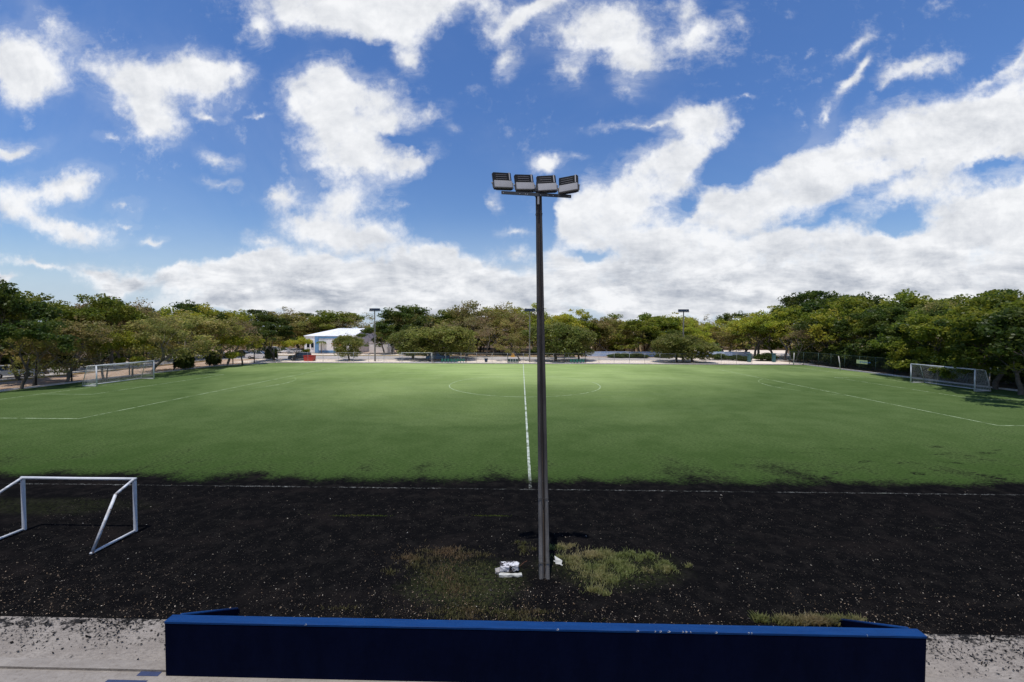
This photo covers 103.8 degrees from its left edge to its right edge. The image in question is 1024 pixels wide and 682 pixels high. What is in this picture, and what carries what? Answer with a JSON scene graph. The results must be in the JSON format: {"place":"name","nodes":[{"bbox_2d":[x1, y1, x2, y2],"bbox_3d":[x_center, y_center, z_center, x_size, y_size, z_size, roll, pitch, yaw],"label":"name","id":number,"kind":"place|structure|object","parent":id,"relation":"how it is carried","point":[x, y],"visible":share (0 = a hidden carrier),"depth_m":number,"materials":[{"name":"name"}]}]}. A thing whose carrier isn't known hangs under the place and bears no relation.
{"place":"outdoors","nodes":[
{"label":"outdoors","id":0,"kind":"place"},
{"bbox_2d":[0,359,223,379],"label":"side road","id":1,"kind":"structure","parent":0,"point":[52,373],"depth_m":67.90,"materials":[{"name":"asphalt"}]},
{"bbox_2d":[56,293,150,370],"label":"broadleaf tree","id":2,"kind":"object","parent":1,"relation":"on","point":[117,311],"visible":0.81,"depth_m":65.71,"materials":[{"name":"green plant"}]},
{"bbox_2d":[0,360,245,389],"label":"verge ground","id":3,"kind":"structure","parent":0,"point":[56,379],"depth_m":57.20,"materials":[{"name":"soil"}]},
{"bbox_2d":[0,279,68,361],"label":"broadleaf tree","id":4,"kind":"object","parent":3,"relation":"on","point":[12,301],"visible":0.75,"depth_m":48.86,"materials":[{"name":"green plant"}]},
{"bbox_2d":[0,326,86,385],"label":"broadleaf tree","id":5,"kind":"object","parent":3,"relation":"on","point":[42,344],"visible":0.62,"depth_m":46.08,"materials":[{"name":"green plant"}]},
{"bbox_2d":[278,353,454,354],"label":"forecourt","id":6,"kind":"structure","parent":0,"point":[340,354],"depth_m":109.10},
{"bbox_2d":[356,320,401,353],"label":"broadleaf tree","id":7,"kind":"object","parent":6,"relation":"on","point":[382,327],"visible":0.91,"depth_m":109.88,"materials":[{"name":"green plant"}]},
{"bbox_2d":[0,333,862,382],"bbox_3d":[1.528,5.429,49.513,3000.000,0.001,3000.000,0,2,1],"label":"ground","id":8,"kind":"structure","parent":0,"point":[289,347],"depth_m":113.42,"materials":[{"name":"soil"}]},
{"bbox_2d":[0,295,58,379],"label":"broadleaf tree","id":9,"kind":"object","parent":8,"relation":"on","point":[15,315],"visible":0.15,"depth_m":52.77,"materials":[{"name":"green plant"}]},
{"bbox_2d":[0,317,80,388],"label":"broadleaf tree","id":10,"kind":"object","parent":8,"relation":"on","point":[38,331],"visible":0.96,"depth_m":44.47,"materials":[{"name":"green plant"}]},
{"bbox_2d":[0,315,127,381],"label":"broadleaf tree","id":11,"kind":"object","parent":8,"relation":"on","point":[88,332],"visible":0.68,"depth_m":49.48,"materials":[{"name":"green plant"}]},
{"bbox_2d":[60,296,152,366],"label":"broadleaf tree","id":12,"kind":"object","parent":8,"relation":"on","point":[106,324],"visible":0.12,"depth_m":70.06,"materials":[{"name":"green plant"}]},
{"bbox_2d":[84,332,130,379],"bbox_3d":[-53.734,1.931,53.986,3.801,6.534,4.779,0,2,-3],"label":"round tree","id":13,"kind":"object","parent":8,"relation":"on","point":[115,347],"visible":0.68,"depth_m":53.09,"materials":[{"name":"green plant"}]},
{"bbox_2d":[107,330,154,376],"bbox_3d":[-53.102,1.610,55.892,5.293,7.077,5.970,-1,2,-45],"label":"round tree","id":14,"kind":"object","parent":8,"relation":"on","point":[128,338],"visible":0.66,"depth_m":54.88,"materials":[{"name":"green plant"}]},
{"bbox_2d":[0,348,274,388],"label":"chain link fence","id":15,"kind":"object","parent":8,"relation":"on","point":[156,361],"visible":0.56,"depth_m":56.15,"materials":[{"name":"black metal"}]},
{"bbox_2d":[0,362,275,391],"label":"kerb","id":16,"kind":"structure","parent":8,"relation":"on","point":[124,376],"depth_m":55.67,"materials":[{"name":"concrete"}]},
{"bbox_2d":[128,311,213,374],"bbox_3d":[-49.930,0.293,58.891,9.972,9.562,9.792,-1,2,-32],"label":"broadleaf tree","id":17,"kind":"object","parent":8,"relation":"on","point":[200,346],"visible":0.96,"depth_m":57.95,"materials":[{"name":"green plant"}]},
{"bbox_2d":[126,304,218,361],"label":"broadleaf tree","id":18,"kind":"object","parent":8,"relation":"on","point":[201,308],"visible":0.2,"depth_m":85.38,"materials":[{"name":"green plant"}]},
{"bbox_2d":[124,309,233,369],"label":"broadleaf tree","id":19,"kind":"object","parent":8,"relation":"on","point":[200,320],"visible":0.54,"depth_m":66.61,"materials":[{"name":"green plant"}]},
{"bbox_2d":[186,302,255,356],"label":"broadleaf tree","id":20,"kind":"object","parent":8,"relation":"on","point":[234,313],"visible":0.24,"depth_m":94.12,"materials":[{"name":"green plant"}]},
{"bbox_2d":[185,316,261,364],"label":"broadleaf tree","id":21,"kind":"object","parent":8,"relation":"on","point":[235,328],"visible":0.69,"depth_m":71.79,"materials":[{"name":"green plant"}]},
{"bbox_2d":[213,333,264,364],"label":"round tree","id":22,"kind":"object","parent":8,"relation":"on","point":[233,340],"visible":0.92,"depth_m":73.16,"materials":[{"name":"green plant"}]},
{"bbox_2d":[242,309,295,349],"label":"broadleaf tree","id":23,"kind":"object","parent":8,"relation":"on","point":[282,321],"visible":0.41,"depth_m":127.70,"materials":[{"name":"green plant"}]},
{"bbox_2d":[290,320,346,337],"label":"broadleaf tree","id":24,"kind":"object","parent":8,"relation":"on","point":[303,324],"visible":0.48,"depth_m":128.66,"materials":[{"name":"green plant"}]},
{"bbox_2d":[304,328,373,352],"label":"white roofed building","id":25,"kind":"structure","parent":8,"relation":"on","point":[328,337],"depth_m":114.43,"materials":[{"name":"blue paint"}]},
{"bbox_2d":[377,304,431,349],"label":"broadleaf tree","id":26,"kind":"object","parent":8,"relation":"on","point":[407,311],"visible":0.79,"depth_m":111.18,"materials":[{"name":"green plant"}]},
{"bbox_2d":[399,318,433,344],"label":"broadleaf tree","id":27,"kind":"object","parent":8,"relation":"on","point":[418,323],"visible":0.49,"depth_m":107.75,"materials":[{"name":"green plant"}]},
{"bbox_2d":[9,318,980,349],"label":"distant woodland","id":28,"kind":"object","parent":8,"relation":"on","point":[368,325],"visible":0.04,"depth_m":146.99,"materials":[{"name":"green plant"}]},
{"bbox_2d":[487,314,527,354],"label":"broadleaf tree","id":29,"kind":"object","parent":8,"relation":"on","point":[506,324],"visible":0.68,"depth_m":105.11,"materials":[{"name":"green plant"}]},
{"bbox_2d":[0,657,1023,681],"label":"concrete bleachers","id":30,"kind":"object","parent":8,"relation":"on","point":[12,669],"visible":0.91,"depth_m":7.81,"materials":[{"name":"grey concrete"}]},
{"bbox_2d":[277,362,801,364],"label":"kerb","id":31,"kind":"structure","parent":8,"relation":"on","point":[533,363],"depth_m":80.24,"materials":[{"name":"concrete"}]},
{"bbox_2d":[590,317,646,351],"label":"broadleaf tree","id":32,"kind":"object","parent":8,"relation":"on","point":[624,332],"visible":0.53,"depth_m":112.22,"materials":[{"name":"green plant"}]},
{"bbox_2d":[607,319,667,351],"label":"broadleaf tree","id":33,"kind":"object","parent":8,"relation":"on","point":[638,325],"visible":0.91,"depth_m":104.35,"materials":[{"name":"green plant"}]},
{"bbox_2d":[623,312,681,351],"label":"broadleaf tree","id":34,"kind":"object","parent":8,"relation":"on","point":[659,321],"visible":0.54,"depth_m":111.67,"materials":[{"name":"green plant"}]},
{"bbox_2d":[669,323,715,342],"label":"broadleaf tree","id":35,"kind":"object","parent":8,"relation":"on","point":[694,331],"visible":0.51,"depth_m":102.96,"materials":[{"name":"green plant"}]},
{"bbox_2d":[705,328,748,351],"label":"broadleaf tree","id":36,"kind":"object","parent":8,"relation":"on","point":[719,334],"visible":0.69,"depth_m":108.10,"materials":[{"name":"green plant"}]},
{"bbox_2d":[721,305,792,352],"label":"broadleaf tree","id":37,"kind":"object","parent":8,"relation":"on","point":[764,316],"visible":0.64,"depth_m":96.67,"materials":[{"name":"green plant"}]},
{"bbox_2d":[804,364,1017,390],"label":"kerb","id":38,"kind":"structure","parent":8,"relation":"on","point":[913,377],"depth_m":57.18,"materials":[{"name":"concrete"}]},
{"bbox_2d":[885,313,986,379],"bbox_3d":[56.471,0.843,54.343,10.416,9.226,10.085,-1,2,-28],"label":"broadleaf tree","id":39,"kind":"object","parent":8,"relation":"on","point":[918,319],"visible":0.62,"depth_m":53.84,"materials":[{"name":"green plant"}]},
{"bbox_2d":[931,308,1023,389],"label":"broadleaf tree","id":40,"kind":"object","parent":8,"relation":"on","point":[996,381],"visible":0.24,"depth_m":46.36,"materials":[{"name":"green plant"}]},
{"bbox_2d":[941,329,1023,394],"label":"broadleaf tree","id":41,"kind":"object","parent":8,"relation":"on","point":[995,357],"visible":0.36,"depth_m":44.74,"materials":[{"name":"green plant"}]},
{"bbox_2d":[974,306,1023,356],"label":"broadleaf tree","id":42,"kind":"object","parent":8,"relation":"on","point":[1000,324],"visible":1,"depth_m":36.08,"materials":[{"name":"green plant"}]},
{"bbox_2d":[300,343,562,354],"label":"woodland floor","id":43,"kind":"structure","parent":0,"point":[490,351],"depth_m":120.64,"materials":[{"name":"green plant"}]},
{"bbox_2d":[259,310,325,348],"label":"broadleaf tree","id":44,"kind":"object","parent":43,"relation":"on","point":[297,317],"visible":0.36,"depth_m":133.33,"materials":[{"name":"green plant"}]},
{"bbox_2d":[308,310,364,332],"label":"broadleaf tree","id":45,"kind":"object","parent":43,"relation":"on","point":[328,317],"visible":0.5,"depth_m":130.57,"materials":[{"name":"green plant"}]},
{"bbox_2d":[443,301,492,351],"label":"broadleaf tree","id":46,"kind":"object","parent":43,"relation":"on","point":[463,314],"visible":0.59,"depth_m":115.61,"materials":[{"name":"green plant"}]},
{"bbox_2d":[471,310,528,354],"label":"broadleaf tree","id":47,"kind":"object","parent":43,"relation":"on","point":[485,321],"visible":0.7,"depth_m":106.85,"materials":[{"name":"green plant"}]},
{"bbox_2d":[480,305,531,352],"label":"broadleaf tree","id":48,"kind":"object","parent":43,"relation":"on","point":[506,312],"visible":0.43,"depth_m":109.49,"materials":[{"name":"green plant"}]},
{"bbox_2d":[545,309,590,331],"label":"broadleaf tree","id":49,"kind":"object","parent":43,"relation":"on","point":[561,317],"visible":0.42,"depth_m":113.61,"materials":[{"name":"green plant"}]},
{"bbox_2d":[304,539,604,621],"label":"dry grass","id":50,"kind":"structure","parent":0,"point":[419,559],"depth_m":10.55,"materials":[{"name":"plant"}]},
{"bbox_2d":[146,355,788,360],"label":"road","id":51,"kind":"structure","parent":0,"point":[420,357],"depth_m":96.20,"materials":[{"name":"asphalt"}]},
{"bbox_2d":[169,299,227,357],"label":"broadleaf tree","id":52,"kind":"object","parent":51,"relation":"on","point":[182,305],"visible":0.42,"depth_m":88.86,"materials":[{"name":"green plant"}]},
{"bbox_2d":[385,328,436,358],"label":"round tree","id":53,"kind":"object","parent":51,"relation":"on","point":[411,346],"visible":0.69,"depth_m":88.64,"materials":[{"name":"green plant"}]},
{"bbox_2d":[745,316,809,359],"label":"broadleaf tree","id":54,"kind":"object","parent":51,"relation":"on","point":[774,333],"visible":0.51,"depth_m":91.87,"materials":[{"name":"green plant"}]},
{"bbox_2d":[0,363,1023,635],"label":"turf field","id":55,"kind":"structure","parent":0,"point":[652,435],"depth_m":16.82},
{"bbox_2d":[0,476,137,554],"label":"training goal","id":56,"kind":"object","parent":55,"relation":"on","point":[133,480],"visible":1,"depth_m":13.28,"materials":[{"name":"white paint"}]},
{"bbox_2d":[82,360,154,386],"bbox_3d":[-49.402,3.971,50.646,1.868,2.508,7.455,0,2,1],"label":"football goal","id":57,"kind":"object","parent":55,"relation":"on","point":[106,365],"visible":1,"depth_m":50.05,"materials":[{"name":"white paint"}]},
{"bbox_2d":[495,561,525,576],"bbox_3d":[-0.026,6.311,11.131,0.918,0.235,0.422,0,2,-2],"label":"concrete lump","id":58,"kind":"object","parent":55,"relation":"on","point":[508,566],"visible":1,"depth_m":11.06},
{"bbox_2d":[0,559,1022,631],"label":"dry leaf bits","id":59,"kind":"object","parent":55,"relation":"on","point":[439,600],"visible":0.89,"depth_m":9.84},
{"bbox_2d":[0,483,1023,494],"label":"touch line","id":60,"kind":"object","parent":55,"relation":"on","point":[525,489],"visible":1,"depth_m":16.94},
{"bbox_2d":[0,494,1023,633],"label":"infill clods","id":61,"kind":"object","parent":55,"relation":"on","point":[522,556],"visible":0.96,"depth_m":11.87,"materials":[{"name":"rubber"}]},
{"bbox_2d":[0,492,1023,632],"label":"leaf flecks","id":62,"kind":"object","parent":55,"relation":"on","point":[533,568],"visible":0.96,"depth_m":11.27,"materials":[{"name":"plant"}]},
{"bbox_2d":[6,364,1023,425],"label":"pitch lines","id":63,"kind":"object","parent":55,"relation":"on","point":[506,396],"visible":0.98,"depth_m":44.56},
{"bbox_2d":[491,172,579,579],"bbox_3d":[0.612,0.976,10.751,2.337,10.924,0.425,0,2,1],"label":"floodlight pole","id":64,"kind":"object","parent":55,"relation":"on","point":[524,185],"visible":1,"depth_m":10.70,"materials":[{"name":"metal"}]},
{"bbox_2d":[549,541,692,595],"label":"weeds","id":65,"kind":"object","parent":55,"relation":"on","point":[619,563],"visible":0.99,"depth_m":11.44,"materials":[{"name":"plant"}]},
{"bbox_2d":[747,610,867,626],"bbox_3d":[6.856,6.415,9.276,2.754,0.160,0.522,0,2,1],"label":"grass patch","id":66,"kind":"object","parent":55,"relation":"on","point":[810,618],"depth_m":9.24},
{"bbox_2d":[910,363,990,390],"bbox_3d":[52.464,4.261,48.307,1.868,2.508,7.455,0,2,1],"label":"football goal","id":67,"kind":"object","parent":55,"relation":"on","point":[974,381],"visible":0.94,"depth_m":47.53,"materials":[{"name":"white paint"}]},
{"bbox_2d":[0,616,1023,678],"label":"concrete apron","id":68,"kind":"object","parent":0,"point":[119,650],"depth_m":8.53,"materials":[{"name":"concrete"}]},
{"bbox_2d":[0,614,164,660],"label":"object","id":69,"kind":"object","parent":68,"relation":"on","point":[46,624],"visible":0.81,"depth_m":8.99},
{"bbox_2d":[164,607,926,681],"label":"blue parapet","id":70,"kind":"structure","parent":68,"relation":"on","point":[227,642],"depth_m":7.62,"materials":[{"name":"blue paint"}]},
{"bbox_2d":[926,633,1023,678],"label":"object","id":71,"kind":"object","parent":68,"relation":"on","point":[991,659],"visible":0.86,"depth_m":8.43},
{"bbox_2d":[0,0,1023,327],"label":"sky","id":72,"kind":"structure","parent":0,"point":[306,156],"materials":[{"name":"blue"}]},
{"bbox_2d":[229,359,812,363],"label":"sidewalk","id":73,"kind":"structure","parent":0,"point":[546,361],"depth_m":85.91,"materials":[{"name":"concrete"}]},
{"bbox_2d":[243,321,296,359],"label":"broadleaf tree","id":74,"kind":"object","parent":73,"relation":"on","point":[268,328],"visible":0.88,"depth_m":85.94,"materials":[{"name":"green plant"}]},
{"bbox_2d":[331,333,363,359],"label":"round tree","id":75,"kind":"object","parent":73,"relation":"on","point":[355,343],"visible":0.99,"depth_m":86.21,"materials":[{"name":"green plant"}]},
{"bbox_2d":[404,322,479,359],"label":"round tree","id":76,"kind":"object","parent":73,"relation":"on","point":[450,336],"visible":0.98,"depth_m":86.64,"materials":[{"name":"green plant"}]},
{"bbox_2d":[493,332,527,360],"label":"broadleaf tree","id":77,"kind":"object","parent":73,"relation":"on","point":[516,341],"visible":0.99,"depth_m":87.89,"materials":[{"name":"green plant"}]},
{"bbox_2d":[277,352,751,363],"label":"chain link fence","id":78,"kind":"object","parent":73,"relation":"on","point":[507,357],"visible":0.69,"depth_m":82.24,"materials":[{"name":"metal"}]},
{"bbox_2d":[520,319,590,360],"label":"round tree","id":79,"kind":"object","parent":73,"relation":"on","point":[557,329],"visible":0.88,"depth_m":83.76,"materials":[{"name":"green plant"}]},
{"bbox_2d":[558,325,596,360],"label":"round tree","id":80,"kind":"object","parent":73,"relation":"on","point":[586,345],"visible":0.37,"depth_m":86.33,"materials":[{"name":"green plant"}]},
{"bbox_2d":[650,331,704,361],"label":"round tree","id":81,"kind":"object","parent":73,"relation":"on","point":[667,342],"visible":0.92,"depth_m":83.46,"materials":[{"name":"green plant"}]},
{"bbox_2d":[671,340,722,361],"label":"round tree","id":82,"kind":"object","parent":73,"relation":"on","point":[705,349],"visible":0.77,"depth_m":82.07,"materials":[{"name":"green plant"}]},
{"bbox_2d":[678,350,791,359],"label":"plaza","id":83,"kind":"structure","parent":0,"point":[780,354],"depth_m":118.03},
{"bbox_2d":[586,351,749,356],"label":"wall","id":84,"kind":"structure","parent":83,"relation":"on","point":[725,353],"depth_m":103.19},
{"bbox_2d":[730,318,793,357],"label":"broadleaf tree","id":85,"kind":"object","parent":83,"relation":"on","point":[745,339],"visible":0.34,"depth_m":98.30,"materials":[{"name":"green plant"}]},
{"bbox_2d":[723,348,1023,388],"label":"leaf litter ground","id":86,"kind":"structure","parent":0,"point":[1003,385],"depth_m":65.25,"materials":[{"name":"soil"}]},
{"bbox_2d":[756,307,805,342],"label":"broadleaf tree","id":87,"kind":"object","parent":86,"relation":"on","point":[763,329],"visible":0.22,"depth_m":93.56,"materials":[{"name":"green plant"}]},
{"bbox_2d":[756,305,820,355],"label":"broadleaf tree","id":88,"kind":"object","parent":86,"relation":"on","point":[774,344],"visible":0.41,"depth_m":97.59,"materials":[{"name":"green plant"}]},
{"bbox_2d":[790,343,820,361],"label":"bush","id":89,"kind":"object","parent":86,"relation":"on","point":[795,351],"visible":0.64,"depth_m":85.36,"materials":[{"name":"green plant"}]},
{"bbox_2d":[792,290,853,343],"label":"broadleaf tree","id":90,"kind":"object","parent":86,"relation":"on","point":[812,303],"visible":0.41,"depth_m":99.79,"materials":[{"name":"green plant"}]},
{"bbox_2d":[792,318,854,364],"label":"broadleaf tree","id":91,"kind":"object","parent":86,"relation":"on","point":[802,326],"visible":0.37,"depth_m":80.80,"materials":[{"name":"green plant"}]},
{"bbox_2d":[807,307,861,343],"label":"broadleaf tree","id":92,"kind":"object","parent":86,"relation":"on","point":[817,329],"visible":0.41,"depth_m":78.49,"materials":[{"name":"green plant"}]},
{"bbox_2d":[821,346,856,366],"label":"bush","id":93,"kind":"object","parent":86,"relation":"on","point":[831,356],"visible":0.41,"depth_m":74.09,"materials":[{"name":"green plant"}]},
{"bbox_2d":[789,351,893,373],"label":"chain link fence","id":94,"kind":"object","parent":86,"relation":"on","point":[844,361],"visible":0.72,"depth_m":70.40,"materials":[{"name":"metal"}]},
{"bbox_2d":[816,294,867,346],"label":"broadleaf tree","id":95,"kind":"object","parent":86,"relation":"on","point":[850,301],"visible":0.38,"depth_m":80.88,"materials":[{"name":"green plant"}]},
{"bbox_2d":[809,297,877,348],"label":"broadleaf tree","id":96,"kind":"object","parent":86,"relation":"on","point":[867,304],"visible":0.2,"depth_m":85.39,"materials":[{"name":"green plant"}]},
{"bbox_2d":[824,320,874,366],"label":"broadleaf tree","id":97,"kind":"object","parent":86,"relation":"on","point":[855,330],"visible":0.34,"depth_m":75.02,"materials":[{"name":"green plant"}]},
{"bbox_2d":[848,349,879,368],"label":"bush","id":98,"kind":"object","parent":86,"relation":"on","point":[871,353],"visible":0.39,"depth_m":69.49,"materials":[{"name":"green plant"}]},
{"bbox_2d":[831,312,915,369],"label":"broadleaf tree","id":99,"kind":"object","parent":86,"relation":"on","point":[842,325],"visible":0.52,"depth_m":69.07,"materials":[{"name":"green plant"}]},
{"bbox_2d":[866,309,932,372],"bbox_3d":[61.509,0.218,61.110,7.571,10.166,12.731,0,2,-11],"label":"broadleaf tree","id":100,"kind":"object","parent":86,"relation":"on","point":[875,343],"visible":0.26,"depth_m":61.90,"materials":[{"name":"green plant"}]},
{"bbox_2d":[868,302,948,344],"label":"broadleaf tree","id":101,"kind":"object","parent":86,"relation":"on","point":[898,311],"visible":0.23,"depth_m":66.50,"materials":[{"name":"green plant"}]},
{"bbox_2d":[862,288,965,311],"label":"broadleaf tree","id":102,"kind":"object","parent":86,"relation":"on","point":[904,297],"visible":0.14,"depth_m":70.18,"materials":[{"name":"green plant"}]},
{"bbox_2d":[860,298,972,352],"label":"broadleaf tree","id":103,"kind":"object","parent":86,"relation":"on","point":[882,301],"visible":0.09,"depth_m":72.31,"materials":[{"name":"green plant"}]},
{"bbox_2d":[875,309,979,379],"bbox_3d":[60.239,0.279,57.263,13.299,10.180,10.654,1,2,23],"label":"broadleaf tree","id":104,"kind":"object","parent":86,"relation":"on","point":[887,331],"visible":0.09,"depth_m":58.88,"materials":[{"name":"green plant"}]},
{"bbox_2d":[904,298,971,352],"bbox_3d":[69.179,-0.749,61.624,10.098,11.991,15.238,0,2,0],"label":"broadleaf tree","id":105,"kind":"object","parent":86,"relation":"on","point":[930,305],"visible":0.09,"depth_m":62.76,"materials":[{"name":"green plant"}]},
{"bbox_2d":[909,296,1017,385],"bbox_3d":[59.826,-0.136,51.496,14.495,11.417,8.595,1,2,31],"label":"broadleaf tree","id":106,"kind":"object","parent":86,"relation":"on","point":[923,336],"visible":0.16,"depth_m":51.88,"materials":[{"name":"green plant"}]},
{"bbox_2d":[927,320,1023,383],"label":"broadleaf tree","id":107,"kind":"object","parent":86,"relation":"on","point":[956,358],"visible":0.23,"depth_m":48.55,"materials":[{"name":"green plant"}]},
{"bbox_2d":[941,289,1023,370],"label":"broadleaf tree","id":108,"kind":"object","parent":86,"relation":"on","point":[969,315],"visible":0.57,"depth_m":43.59,"materials":[{"name":"green plant"}]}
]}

